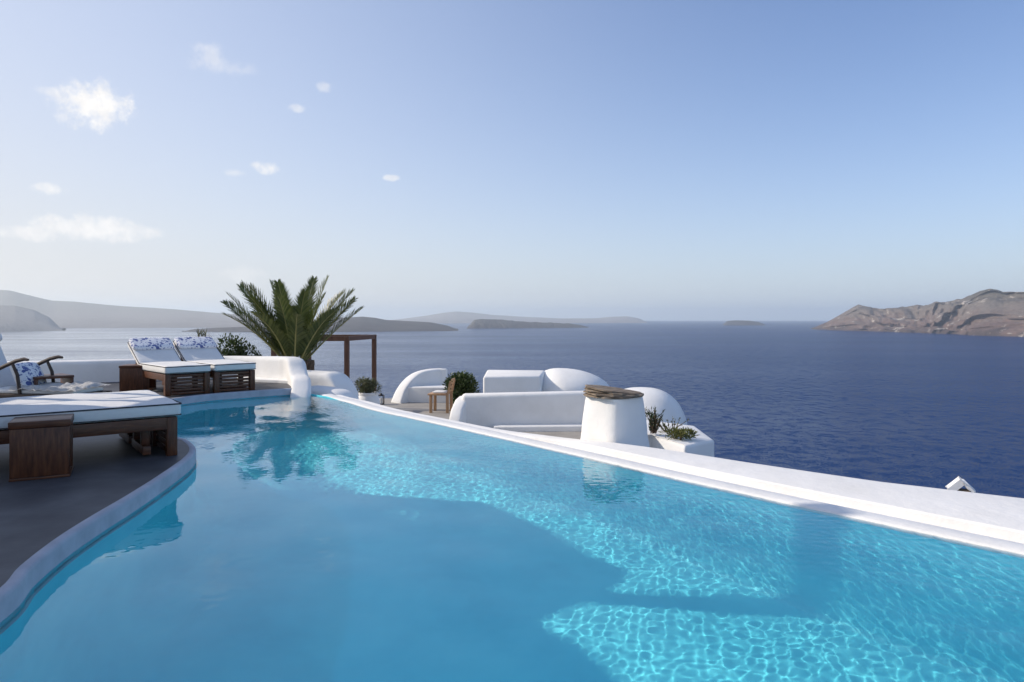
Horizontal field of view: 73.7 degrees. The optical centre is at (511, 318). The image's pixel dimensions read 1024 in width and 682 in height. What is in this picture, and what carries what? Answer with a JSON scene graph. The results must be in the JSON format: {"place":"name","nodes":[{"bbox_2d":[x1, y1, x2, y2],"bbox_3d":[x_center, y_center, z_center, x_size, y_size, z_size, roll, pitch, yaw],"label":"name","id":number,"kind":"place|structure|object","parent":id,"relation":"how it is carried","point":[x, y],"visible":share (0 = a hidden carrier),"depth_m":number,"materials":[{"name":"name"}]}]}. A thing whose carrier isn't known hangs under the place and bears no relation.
{"place":"outdoors","nodes":[
{"label":"outdoors","id":0,"kind":"place"},
{"bbox_2d":[0,305,64,331],"bbox_3d":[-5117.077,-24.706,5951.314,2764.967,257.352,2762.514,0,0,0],"label":"hill","id":1,"kind":"structure","parent":0,"point":[17,319],"depth_m":5705.60,"materials":[{"name":"grey stone"}]},
{"bbox_2d":[0,378,290,586],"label":"deck","id":2,"kind":"structure","parent":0,"point":[39,514],"depth_m":4.63,"materials":[{"name":"grey concrete"}]},
{"bbox_2d":[8,414,73,481],"bbox_3d":[-3.459,0.940,5.031,0.373,0.420,0.340,0,0,-29],"label":"wood block table","id":3,"kind":"object","parent":2,"relation":"on","point":[40,446],"visible":1,"depth_m":4.89,"materials":[{"name":"brown wood"}]},
{"bbox_2d":[33,373,73,384],"bbox_3d":[-6.397,0.965,9.444,0.460,0.370,0.460,0,0,40],"label":"open side table","id":4,"kind":"object","parent":2,"relation":"on","point":[66,378],"visible":0.38,"depth_m":9.39,"materials":[{"name":"brown wood"}]},
{"bbox_2d":[0,333,111,397],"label":"steamer chair","id":5,"kind":"object","parent":2,"relation":"on","point":[7,381],"visible":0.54,"depth_m":8.97,"materials":[{"name":"brown wood"}]},
{"bbox_2d":[15,362,46,385],"bbox_3d":[-6.516,0.770,9.248,0.214,0.357,0.400,0,0,8],"label":"throw pillow","id":6,"kind":"object","parent":5,"relation":"on","point":[28,371],"visible":0.77,"depth_m":9.16,"materials":[{"name":"blue fabric"}]},
{"bbox_2d":[8,381,109,391],"bbox_3d":[-6.022,0.886,9.112,1.006,0.098,0.660,0,0,8],"label":"crumpled towel","id":7,"kind":"object","parent":5,"relation":"on","point":[64,387],"visible":0.98,"depth_m":8.94,"materials":[{"name":"beige fabric"}]},
{"bbox_2d":[0,390,163,444],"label":"sun lounger","id":8,"kind":"object","parent":2,"relation":"on","point":[127,437],"visible":0.21,"depth_m":6.12,"materials":[{"name":"white fabric"}]},
{"bbox_2d":[0,396,181,455],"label":"sun lounger","id":9,"kind":"object","parent":2,"relation":"on","point":[140,418],"visible":0.84,"depth_m":5.55,"materials":[{"name":"white fabric"}]},
{"bbox_2d":[119,364,156,391],"bbox_3d":[-6.029,0.945,11.011,0.440,0.410,0.420,0,0,-12],"label":"cube side table","id":10,"kind":"object","parent":2,"relation":"on","point":[131,378],"visible":0.71,"depth_m":10.81,"materials":[{"name":"brown wood"}]},
{"bbox_2d":[7,356,310,396],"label":"garden wall","id":11,"kind":"structure","parent":2,"relation":"on","point":[292,372],"depth_m":12.30,"materials":[{"name":"white paint"}]},
{"bbox_2d":[127,337,210,396],"bbox_3d":[-5.577,0.734,11.009,0.673,0.833,2.026,0,0,-44],"label":"sun lounger","id":12,"kind":"object","parent":2,"relation":"on","point":[160,359],"visible":0.96,"depth_m":10.52,"materials":[{"name":"white fabric"}]},
{"bbox_2d":[173,337,255,392],"bbox_3d":[-5.066,0.734,11.509,0.673,0.833,2.026,0,0,-44],"label":"sun lounger","id":13,"kind":"object","parent":2,"relation":"on","point":[202,350],"visible":0.8,"depth_m":11.02,"materials":[{"name":"white fabric"}]},
{"bbox_2d":[0,290,313,327],"bbox_3d":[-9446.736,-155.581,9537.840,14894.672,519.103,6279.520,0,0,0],"label":"hill","id":14,"kind":"structure","parent":0,"point":[66,314],"depth_m":8561.47,"materials":[{"name":"grey stone"}]},
{"bbox_2d":[0,394,336,627],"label":"pool basin","id":15,"kind":"object","parent":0,"point":[84,546],"visible":0.06,"depth_m":4.15,"materials":[{"name":"paint"}]},
{"bbox_2d":[0,388,291,625],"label":"pool coping","id":16,"kind":"object","parent":15,"relation":"on","point":[28,575],"visible":0.56,"depth_m":3.93,"materials":[{"name":"white concrete"}]},
{"bbox_2d":[0,395,1023,681],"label":"pool water","id":17,"kind":"structure","parent":15,"relation":"in","point":[296,539],"depth_m":3.33,"materials":[{"name":"blue liquid"}]},
{"bbox_2d":[182,327,266,331],"bbox_3d":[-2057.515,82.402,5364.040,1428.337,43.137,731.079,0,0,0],"label":"hill","id":18,"kind":"structure","parent":0,"point":[234,329],"depth_m":5287.34,"materials":[{"name":"grey stone"}]},
{"bbox_2d":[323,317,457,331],"bbox_3d":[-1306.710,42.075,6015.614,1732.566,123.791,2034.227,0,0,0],"label":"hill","id":19,"kind":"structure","parent":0,"point":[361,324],"depth_m":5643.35,"materials":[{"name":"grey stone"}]},
{"bbox_2d":[382,398,580,438],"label":"terrace","id":20,"kind":"structure","parent":0,"point":[423,408],"depth_m":19.88,"materials":[{"name":"beige concrete"}]},
{"bbox_2d":[197,328,211,336],"bbox_3d":[-6.776,0.667,15.005,0.565,0.968,0.463,0,0,25],"label":"feathery plant","id":21,"kind":"object","parent":20,"relation":"on","point":[201,332],"visible":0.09,"depth_m":15.01,"materials":[{"name":"green plant"}]},
{"bbox_2d":[217,332,255,355],"bbox_3d":[-5.911,0.953,14.578,0.967,1.340,0.843,0,0,0],"label":"round bush","id":22,"kind":"object","parent":20,"relation":"on","point":[240,348],"visible":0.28,"depth_m":14.50,"materials":[{"name":"green plant"}]},
{"bbox_2d":[219,274,363,369],"bbox_3d":[-4.632,0.830,14.350,3.004,3.581,2.656,0,0,0],"label":"palm tree","id":23,"kind":"object","parent":20,"relation":"on","point":[293,330],"visible":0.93,"depth_m":13.89,"materials":[{"name":"green plant"}]},
{"bbox_2d":[271,335,376,389],"bbox_3d":[-5.268,1.571,19.400,2.424,2.199,2.124,0,0,0],"label":"pergola","id":24,"kind":"object","parent":20,"relation":"on","point":[346,339],"visible":0.33,"depth_m":18.56,"materials":[{"name":"brown wood"}]},
{"bbox_2d":[307,370,358,398],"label":"stepped wall","id":25,"kind":"structure","parent":20,"relation":"on","point":[332,382],"depth_m":12.91,"materials":[{"name":"white paint"}]},
{"bbox_2d":[358,391,379,403],"bbox_3d":[-3.654,2.270,17.400,0.570,0.800,0.570,0,0,0],"label":"plant pot","id":26,"kind":"object","parent":20,"relation":"on","point":[372,397],"visible":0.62,"depth_m":17.19,"materials":[{"name":"ceramic"}]},
{"bbox_2d":[355,377,381,393],"bbox_3d":[-3.674,1.738,17.390,0.795,0.595,0.623,0,0,0],"label":"potted shrub","id":27,"kind":"object","parent":26,"relation":"in","point":[367,385],"visible":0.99,"depth_m":17.30,"materials":[{"name":"green plant"}]},
{"bbox_2d":[378,393,383,404],"bbox_3d":[-4.087,2.490,21.300,0.180,0.360,0.180,0,0,0],"label":"lantern","id":28,"kind":"object","parent":20,"relation":"on","point":[381,394],"visible":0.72,"depth_m":21.26,"materials":[{"name":"metal"}]},
{"bbox_2d":[391,368,453,402],"bbox_3d":[-2.897,2.165,22.301,1.924,1.010,1.557,0,0,0],"label":"built-in bench","id":29,"kind":"object","parent":20,"relation":"on","point":[418,386],"visible":0.73,"depth_m":21.85,"materials":[{"name":"white paint"}]},
{"bbox_2d":[427,378,454,412],"bbox_3d":[-2.014,2.188,19.597,0.680,0.965,0.640,0,0,8],"label":"chair","id":30,"kind":"object","parent":20,"relation":"on","point":[436,393],"visible":0.98,"depth_m":19.38,"materials":[{"name":"brown wood"}]},
{"bbox_2d":[442,370,480,403],"bbox_3d":[-1.520,2.160,20.581,1.042,1.278,1.092,0,0,-32],"label":"leafy bush","id":31,"kind":"object","parent":20,"relation":"on","point":[465,383],"visible":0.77,"depth_m":20.37,"materials":[{"name":"green plant"}]},
{"bbox_2d":[542,368,608,391],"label":"vaulted roof","id":32,"kind":"structure","parent":20,"relation":"on","point":[561,379],"depth_m":19.94,"materials":[{"name":"white paint"}]},
{"bbox_2d":[626,387,686,424],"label":"vaulted roof","id":33,"kind":"structure","parent":20,"relation":"on","point":[661,401],"depth_m":13.43,"materials":[{"name":"white paint"}]},
{"bbox_2d":[646,420,713,456],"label":"planter block","id":34,"kind":"structure","parent":20,"relation":"on","point":[701,443],"depth_m":9.08,"materials":[{"name":"white paint"}]},
{"bbox_2d":[644,406,663,433],"bbox_3d":[1.936,1.364,9.249,0.314,0.378,0.370,0,0,0],"label":"spiky shrub","id":35,"kind":"object","parent":34,"relation":"on","point":[654,420],"visible":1,"depth_m":9.22,"materials":[{"name":"green plant"}]},
{"bbox_2d":[659,416,688,431],"bbox_3d":[2.207,1.471,9.437,0.484,0.228,0.441,0,0,0],"label":"trailing shrub","id":36,"kind":"object","parent":34,"relation":"on","point":[664,425],"visible":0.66,"depth_m":9.49,"materials":[{"name":"green plant"}]},
{"bbox_2d":[658,425,697,439],"bbox_3d":[2.209,1.562,9.060,0.561,0.306,0.384,0,0,0],"label":"shrub","id":37,"kind":"object","parent":34,"relation":"on","point":[682,433],"visible":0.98,"depth_m":9.01,"materials":[{"name":"green plant"}]},
{"bbox_2d":[0,321,1023,497],"bbox_3d":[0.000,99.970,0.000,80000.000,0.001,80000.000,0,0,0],"label":"sea","id":38,"kind":"structure","parent":0,"point":[940,411],"depth_m":1225.55,"materials":[{"name":"blue liquid"}]},
{"bbox_2d":[0,0,1023,320],"label":"sky","id":39,"kind":"structure","parent":0,"point":[646,160],"materials":[{"name":"blue"}]},
{"bbox_2d":[483,370,544,392],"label":"roof block","id":40,"kind":"structure","parent":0,"point":[497,381],"depth_m":19.28,"materials":[{"name":"white paint"}]},
{"bbox_2d":[449,391,585,431],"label":"terrace wall","id":41,"kind":"structure","parent":0,"point":[550,411],"depth_m":16.49,"materials":[{"name":"white paint"}]},
{"bbox_2d":[396,312,646,322],"bbox_3d":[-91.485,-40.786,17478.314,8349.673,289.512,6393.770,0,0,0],"label":"hill","id":42,"kind":"structure","parent":0,"point":[458,317],"depth_m":16374.02,"materials":[{"name":"grey stone"}]},
{"bbox_2d":[467,319,588,328],"bbox_3d":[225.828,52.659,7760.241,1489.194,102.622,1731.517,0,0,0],"label":"hill","id":43,"kind":"structure","parent":0,"point":[485,323],"depth_m":7430.31,"materials":[{"name":"grey stone"}]},
{"bbox_2d":[723,320,764,324],"bbox_3d":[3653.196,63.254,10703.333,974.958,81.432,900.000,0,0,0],"label":"hill","id":44,"kind":"structure","parent":0,"point":[737,322],"depth_m":10498.17,"materials":[{"name":"grey stone"}]},
{"bbox_2d":[812,289,1023,336],"bbox_3d":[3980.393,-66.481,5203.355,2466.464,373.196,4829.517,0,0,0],"label":"cliff","id":45,"kind":"structure","parent":0,"point":[990,312],"depth_m":4711.66,"materials":[{"name":"stone"}]},
{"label":"hillside ground","id":46,"kind":"structure","parent":0,"visible":0},
{"bbox_2d":[321,394,1023,554],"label":"parapet wall","id":47,"kind":"structure","parent":46,"relation":"on","point":[991,521],"depth_m":4.93,"materials":[{"name":"white paint"}]},
{"bbox_2d":[580,385,648,446],"bbox_3d":[1.062,1.161,7.190,0.645,0.919,0.640,0,0,-40],"label":"chimney","id":48,"kind":"object","parent":47,"relation":"on","point":[614,414],"visible":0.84,"depth_m":6.97,"materials":[{"name":"white paint"}]},
{"bbox_2d":[945,476,975,492],"bbox_3d":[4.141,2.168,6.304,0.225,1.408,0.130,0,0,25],"label":"roof vent","id":49,"kind":"object","parent":47,"relation":"attached to","point":[957,483],"visible":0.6,"depth_m":6.27,"materials":[{"name":"white paint"}]}
]}

